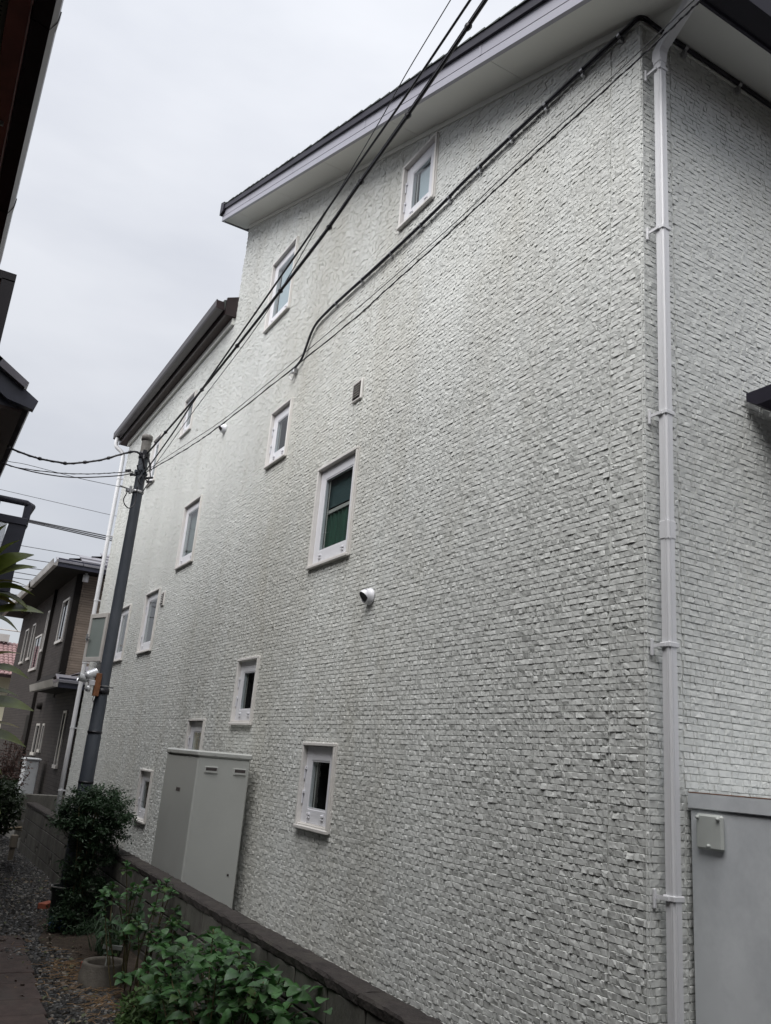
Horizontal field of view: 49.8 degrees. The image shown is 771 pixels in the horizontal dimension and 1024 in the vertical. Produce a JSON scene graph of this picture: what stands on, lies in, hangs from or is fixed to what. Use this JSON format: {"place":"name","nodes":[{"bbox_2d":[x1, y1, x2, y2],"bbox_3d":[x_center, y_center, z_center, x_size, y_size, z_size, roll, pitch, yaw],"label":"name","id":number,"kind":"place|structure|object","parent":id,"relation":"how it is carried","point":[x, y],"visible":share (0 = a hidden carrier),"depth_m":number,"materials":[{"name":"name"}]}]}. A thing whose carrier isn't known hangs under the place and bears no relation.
{"place":"outdoors","nodes":[
{"label":"outdoors","id":0,"kind":"place"},
{"bbox_2d":[0,628,20,725],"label":"red roofed house","id":1,"kind":"structure","parent":0,"point":[7,658],"depth_m":34.29,"materials":[{"name":"tile"}]},
{"bbox_2d":[2,814,31,887],"bbox_3d":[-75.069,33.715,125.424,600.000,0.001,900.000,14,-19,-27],"label":"ground","id":2,"kind":"structure","parent":0,"point":[8,835],"depth_m":15.23,"materials":[{"name":"grey gravel"}]},
{"bbox_2d":[0,495,35,614],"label":"balcony","id":3,"kind":"structure","parent":2,"relation":"on","point":[16,528],"depth_m":9.31,"materials":[{"name":"grey metal"}]},
{"bbox_2d":[0,356,37,476],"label":"tiled gable house","id":4,"kind":"structure","parent":2,"relation":"on","point":[18,402],"depth_m":7.78,"materials":[{"name":"black tile"}]},
{"bbox_2d":[17,757,41,802],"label":"gate pillar","id":5,"kind":"structure","parent":2,"relation":"on","point":[30,781],"depth_m":18.39,"materials":[{"name":"grey paint"}]},
{"bbox_2d":[14,793,64,837],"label":"garden wall","id":6,"kind":"structure","parent":2,"relation":"on","point":[48,801],"depth_m":15.33,"materials":[{"name":"concrete"}]},
{"bbox_2d":[0,553,108,795],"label":"brown sided house","id":7,"kind":"structure","parent":2,"relation":"on","point":[50,649],"depth_m":20.61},
{"bbox_2d":[15,715,28,774],"bbox_3d":[-9.725,6.537,22.179,0.030,2.180,0.850,14,-19,-27],"label":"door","id":8,"kind":"structure","parent":7,"relation":"in","point":[27,717],"depth_m":22.46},
{"bbox_2d":[18,628,29,664],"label":"window","id":9,"kind":"structure","parent":7,"relation":"in","point":[27,631],"depth_m":26.86,"materials":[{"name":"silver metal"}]},
{"bbox_2d":[25,623,36,660],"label":"window","id":10,"kind":"structure","parent":7,"relation":"in","point":[27,658],"depth_m":25.52,"materials":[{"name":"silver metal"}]},
{"bbox_2d":[29,723,40,755],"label":"window","id":11,"kind":"structure","parent":7,"relation":"in","point":[33,751],"depth_m":20.61,"materials":[{"name":"silver metal"}]},
{"bbox_2d":[28,634,42,671],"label":"window","id":12,"kind":"structure","parent":7,"relation":"in","point":[37,644],"depth_m":24.11,"materials":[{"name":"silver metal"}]},
{"bbox_2d":[36,723,45,752],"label":"window","id":13,"kind":"structure","parent":7,"relation":"in","point":[38,750],"depth_m":19.84,"materials":[{"name":"silver metal"}]},
{"bbox_2d":[39,611,49,651],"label":"window","id":14,"kind":"structure","parent":7,"relation":"in","point":[41,649],"depth_m":23.33,"materials":[{"name":"silver metal"}]},
{"bbox_2d":[52,711,67,768],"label":"window","id":15,"kind":"structure","parent":7,"relation":"in","point":[59,744],"depth_m":17.68,"materials":[{"name":"silver metal"}]},
{"bbox_2d":[54,597,70,644],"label":"window","id":16,"kind":"structure","parent":7,"relation":"in","point":[65,607],"depth_m":20.98,"materials":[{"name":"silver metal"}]},
{"bbox_2d":[18,802,442,1023],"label":"block wall","id":17,"kind":"structure","parent":2,"relation":"on","point":[353,999],"depth_m":5.49,"materials":[{"name":"concrete"}]},
{"bbox_2d":[0,935,48,1023],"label":"paved path","id":18,"kind":"structure","parent":0,"point":[14,1005],"depth_m":5.88,"materials":[{"name":"grey concrete"}]},
{"bbox_2d":[0,0,63,341],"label":"brown eave house","id":19,"kind":"structure","parent":0,"point":[28,29],"depth_m":3.71,"materials":[{"name":"brown wood"}]},
{"bbox_2d":[21,545,78,555],"bbox_3d":[-20.257,0.647,37.807,60.000,0.712,0.028,14,-19,-27],"label":"street wire","id":20,"kind":"object","parent":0,"point":[50,550],"visible":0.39,"depth_m":39.94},
{"bbox_2d":[0,489,114,515],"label":"street wire","id":21,"kind":"object","parent":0,"point":[53,501],"visible":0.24,"depth_m":40.49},
{"bbox_2d":[29,522,111,540],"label":"street wire","id":22,"kind":"object","parent":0,"point":[68,531],"visible":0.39,"depth_m":40.55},
{"bbox_2d":[29,520,112,538],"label":"street wire","id":23,"kind":"object","parent":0,"point":[68,529],"visible":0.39,"depth_m":40.56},
{"bbox_2d":[0,834,162,1023],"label":"gravel path","id":24,"kind":"structure","parent":0,"point":[35,962],"depth_m":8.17,"materials":[{"name":"grey gravel"}]},
{"bbox_2d":[1,826,21,832],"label":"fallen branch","id":25,"kind":"object","parent":24,"relation":"on","point":[18,828],"visible":0.56,"depth_m":11.81,"materials":[{"name":"plant"}]},
{"bbox_2d":[7,834,18,860],"bbox_3d":[-5.428,4.930,12.067,0.100,0.460,0.100,14,-19,-27],"label":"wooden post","id":26,"kind":"object","parent":24,"relation":"on","point":[13,842],"visible":0.79,"depth_m":12.05,"materials":[{"name":"brown wood"}]},
{"bbox_2d":[0,775,27,837],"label":"shrub","id":27,"kind":"object","parent":24,"relation":"on","point":[10,804],"visible":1,"depth_m":11.16,"materials":[{"name":"green plant"}]},
{"bbox_2d":[0,735,32,788],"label":"red shrub","id":28,"kind":"object","parent":24,"relation":"on","point":[8,769],"visible":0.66,"depth_m":14.11,"materials":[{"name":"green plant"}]},
{"bbox_2d":[0,524,42,814],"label":"evergreen shrub","id":29,"kind":"object","parent":24,"relation":"on","point":[8,560],"visible":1,"depth_m":2.73,"materials":[{"name":"green plant"}]},
{"bbox_2d":[37,900,50,908],"bbox_3d":[-3.633,4.216,8.915,0.100,0.060,0.200,2,-17,9],"label":"brick","id":30,"kind":"object","parent":24,"relation":"on","point":[41,905],"visible":0.64,"depth_m":8.83,"materials":[{"name":"orange brick"}]},
{"bbox_2d":[12,942,131,1023],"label":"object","id":31,"kind":"object","parent":24,"relation":"on","point":[101,999],"visible":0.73,"depth_m":6.08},
{"bbox_2d":[0,877,168,1023],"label":"fallen leaves","id":32,"kind":"object","parent":24,"relation":"on","point":[63,972],"visible":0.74,"depth_m":7.18,"materials":[{"name":"brown plant"}]},
{"bbox_2d":[77,956,124,988],"bbox_3d":[-2.149,3.531,6.316,0.356,0.215,0.354,14,-19,-27],"label":"concrete ring planter","id":33,"kind":"object","parent":24,"relation":"on","point":[93,972],"visible":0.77,"depth_m":6.19,"materials":[{"name":"concrete"}]},
{"bbox_2d":[103,945,122,965],"bbox_3d":[-2.098,3.424,6.367,0.152,0.201,0.061,14,-19,-27],"label":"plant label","id":34,"kind":"object","parent":33,"relation":"in","point":[115,947],"visible":0.7,"depth_m":6.41,"materials":[{"name":"plastic"}]},
{"bbox_2d":[29,914,199,1023],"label":"soil bed","id":35,"kind":"object","parent":24,"relation":"on","point":[62,941],"visible":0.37,"depth_m":7.24,"materials":[{"name":"brown soil"}]},
{"bbox_2d":[48,884,71,919],"bbox_3d":[-3.245,3.917,8.293,0.242,0.352,0.242,14,-19,-27],"label":"plant pot","id":36,"kind":"object","parent":35,"relation":"on","point":[55,888],"visible":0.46,"depth_m":8.23,"materials":[{"name":"black plastic"}]},
{"bbox_2d":[54,854,70,886],"bbox_3d":[-3.221,3.659,8.405,0.217,0.371,0.256,-3,-19,25],"label":"potted plant","id":37,"kind":"object","parent":36,"relation":"in","point":[60,866],"visible":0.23,"depth_m":8.42,"materials":[{"name":"green plant"}]},
{"bbox_2d":[47,915,76,930],"bbox_3d":[-3.098,3.948,7.992,0.299,0.121,0.299,14,-19,-27],"label":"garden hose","id":38,"kind":"object","parent":35,"relation":"on","point":[49,924],"visible":0.23,"depth_m":7.87,"materials":[{"name":"plastic"}]},
{"bbox_2d":[38,782,138,936],"bbox_3d":[-2.929,3.410,8.176,0.902,1.470,1.039,14,-19,-27],"label":"bush","id":39,"kind":"object","parent":35,"relation":"on","point":[103,825],"visible":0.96,"depth_m":8.02,"materials":[{"name":"green plant"}]},
{"bbox_2d":[68,906,136,956],"bbox_3d":[-2.369,3.594,7.089,0.798,0.408,0.867,9,-17,-13],"label":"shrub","id":40,"kind":"object","parent":35,"relation":"on","point":[99,941],"visible":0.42,"depth_m":7.01,"materials":[{"name":"green plant"}]},
{"bbox_2d":[59,434,152,886],"bbox_3d":[-3.082,1.732,9.036,0.356,5.577,0.207,14,-19,-27],"label":"utility pole","id":41,"kind":"object","parent":35,"relation":"on","point":[90,756],"visible":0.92,"depth_m":9.17,"materials":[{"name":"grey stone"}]},
{"bbox_2d":[0,459,124,487],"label":"overhead cable","id":42,"kind":"object","parent":41,"relation":"attached to","point":[60,473],"visible":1,"depth_m":9.22,"materials":[{"name":"black rubber"}]},
{"bbox_2d":[0,462,132,474],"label":"overhead cable","id":43,"kind":"object","parent":41,"relation":"attached to","point":[70,473],"visible":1,"depth_m":9.27,"materials":[{"name":"black rubber"}]},
{"bbox_2d":[0,461,133,477],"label":"overhead cable","id":44,"kind":"object","parent":41,"relation":"attached to","point":[67,476],"visible":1,"depth_m":9.24,"materials":[{"name":"black rubber"}]},
{"bbox_2d":[7,445,145,468],"bbox_3d":[-3.721,-0.732,9.228,2.132,0.380,0.040,14,-19,-27],"label":"overhead cable","id":45,"kind":"object","parent":41,"relation":"attached to","point":[73,463],"visible":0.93,"depth_m":9.35,"materials":[{"name":"black rubber"}]},
{"bbox_2d":[77,668,112,705],"bbox_3d":[-3.141,1.888,8.967,0.404,0.393,0.149,19,-22,-38],"label":"security light","id":46,"kind":"object","parent":41,"relation":"attached to","point":[86,676],"visible":0.98,"depth_m":8.91,"materials":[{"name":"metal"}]},
{"bbox_2d":[150,0,450,471],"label":"overhead cable","id":47,"kind":"object","parent":41,"relation":"attached to","point":[323,217],"visible":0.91,"depth_m":5.81,"materials":[{"name":"black rubber"}]},
{"bbox_2d":[144,0,471,472],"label":"overhead cable","id":48,"kind":"object","parent":41,"relation":"attached to","point":[381,131],"visible":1,"depth_m":5.77,"materials":[{"name":"black rubber"}]},
{"bbox_2d":[147,0,487,453],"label":"overhead cable","id":49,"kind":"object","parent":41,"relation":"attached to","point":[467,28],"visible":0.99,"depth_m":5.47,"materials":[{"name":"black rubber"}]},
{"bbox_2d":[222,0,482,362],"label":"overhead cable","id":50,"kind":"object","parent":41,"relation":"attached to","point":[391,134],"visible":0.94,"depth_m":5.11,"materials":[{"name":"black rubber"}]},
{"bbox_2d":[148,0,693,469],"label":"overhead cable","id":51,"kind":"object","parent":41,"relation":"attached to","point":[468,210],"visible":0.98,"depth_m":5.66,"materials":[{"name":"black rubber"}]},
{"bbox_2d":[145,0,700,472],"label":"overhead cable","id":52,"kind":"object","parent":41,"relation":"attached to","point":[469,214],"visible":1,"depth_m":5.60,"materials":[{"name":"black rubber"}]},
{"bbox_2d":[93,860,189,991],"bbox_3d":[-1.820,3.095,6.152,0.665,0.914,0.865,14,-19,-27],"label":"hydrangea","id":53,"kind":"object","parent":35,"relation":"on","point":[128,926],"visible":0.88,"depth_m":6.19,"materials":[{"name":"green plant"}]},
{"bbox_2d":[113,984,171,1023],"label":"chrysanthemum","id":54,"kind":"object","parent":35,"relation":"on","point":[135,1010],"visible":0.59,"depth_m":5.30,"materials":[{"name":"green plant"}]},
{"bbox_2d":[135,926,331,1023],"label":"hydrangea","id":55,"kind":"object","parent":35,"relation":"on","point":[230,1009],"visible":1,"depth_m":4.66,"materials":[{"name":"green plant"}]},
{"bbox_2d":[0,0,523,643],"label":"sky","id":56,"kind":"structure","parent":0,"point":[152,116],"materials":[{"name":"white"}]},
{"label":"house plot ground","id":57,"kind":"structure","parent":0,"visible":0},
{"bbox_2d":[151,747,252,908],"bbox_3d":[-1.741,2.950,7.686,0.519,1.430,1.018,14,-19,-27],"label":"utility cabinet","id":58,"kind":"object","parent":57,"relation":"on","point":[197,840],"visible":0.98,"depth_m":7.36,"materials":[{"name":"grey metal"}]},
{"bbox_2d":[55,0,770,1023],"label":"white stone house","id":59,"kind":"structure","parent":57,"relation":"on","point":[445,620],"depth_m":5.31,"materials":[{"name":"white stone"}]},
{"bbox_2d":[82,611,110,661],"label":"window","id":60,"kind":"structure","parent":59,"relation":"in","point":[98,625],"depth_m":14.95,"materials":[{"name":"silver metal"}]},
{"bbox_2d":[113,604,131,662],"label":"window","id":61,"kind":"structure","parent":59,"relation":"in","point":[126,611],"depth_m":13.99,"materials":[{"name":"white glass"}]},
{"bbox_2d":[132,769,153,823],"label":"window","id":62,"kind":"structure","parent":59,"relation":"in","point":[146,776],"depth_m":10.77,"materials":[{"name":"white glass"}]},
{"bbox_2d":[135,587,161,654],"bbox_3d":[-3.401,1.663,12.442,0.344,0.930,0.800,14,-19,-27],"label":"window","id":63,"kind":"structure","parent":59,"relation":"in","point":[144,646],"depth_m":12.60,"materials":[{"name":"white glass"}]},
{"bbox_2d":[146,432,162,487],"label":"window","id":64,"kind":"structure","parent":59,"relation":"in","point":[156,449],"depth_m":14.65,"materials":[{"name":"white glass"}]},
{"bbox_2d":[178,390,196,438],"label":"window","id":65,"kind":"structure","parent":59,"relation":"in","point":[187,427],"depth_m":13.16,"materials":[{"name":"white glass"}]},
{"bbox_2d":[174,494,202,570],"bbox_3d":[-2.594,0.323,11.553,0.344,0.940,0.790,14,-19,-27],"label":"window","id":66,"kind":"structure","parent":59,"relation":"in","point":[193,509],"depth_m":11.67,"materials":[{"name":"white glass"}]},
{"bbox_2d":[184,719,205,749],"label":"window","id":67,"kind":"structure","parent":59,"relation":"in","point":[194,726],"depth_m":9.50,"materials":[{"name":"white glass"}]},
{"bbox_2d":[228,656,260,724],"bbox_3d":[-1.281,1.822,8.380,0.344,0.665,0.590,14,-19,-27],"label":"window","id":68,"kind":"structure","parent":59,"relation":"in","point":[250,666],"depth_m":8.45,"materials":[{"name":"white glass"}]},
{"bbox_2d":[263,397,293,469],"bbox_3d":[-1.042,-0.822,9.171,0.344,0.680,0.590,14,-19,-27],"label":"window","id":69,"kind":"structure","parent":59,"relation":"in","point":[281,414],"depth_m":9.24,"materials":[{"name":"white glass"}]},
{"bbox_2d":[262,236,298,333],"bbox_3d":[-1.159,-2.750,10.294,0.344,0.990,0.790,14,-19,-27],"label":"window","id":70,"kind":"structure","parent":59,"relation":"in","point":[283,302],"depth_m":10.36,"materials":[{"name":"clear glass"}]},
{"bbox_2d":[293,742,338,834],"bbox_3d":[-0.423,2.185,6.595,0.344,0.660,0.610,14,-19,-27],"label":"window","id":71,"kind":"structure","parent":59,"relation":"in","point":[316,817],"depth_m":6.66,"materials":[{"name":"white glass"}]},
{"bbox_2d":[305,446,360,570],"bbox_3d":[-0.343,0.012,7.463,0.344,0.980,0.820,14,-19,-27],"label":"window","id":72,"kind":"structure","parent":59,"relation":"in","point":[342,472],"depth_m":7.52,"materials":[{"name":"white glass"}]},
{"bbox_2d":[396,131,439,231],"bbox_3d":[0.415,-2.872,7.390,0.344,0.680,0.590,14,-19,-27],"label":"window","id":73,"kind":"structure","parent":59,"relation":"in","point":[422,167],"depth_m":7.40,"materials":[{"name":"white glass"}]},
{"bbox_2d":[289,15,770,380],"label":"clipped cable","id":74,"kind":"object","parent":59,"relation":"attached to","point":[618,37],"visible":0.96,"depth_m":5.64,"materials":[{"name":"black rubber"}]},
{"bbox_2d":[688,792,770,1023],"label":"grey cabinet","id":75,"kind":"object","parent":57,"relation":"on","point":[731,854],"visible":1,"depth_m":3.52,"materials":[{"name":"metal"}]}
]}

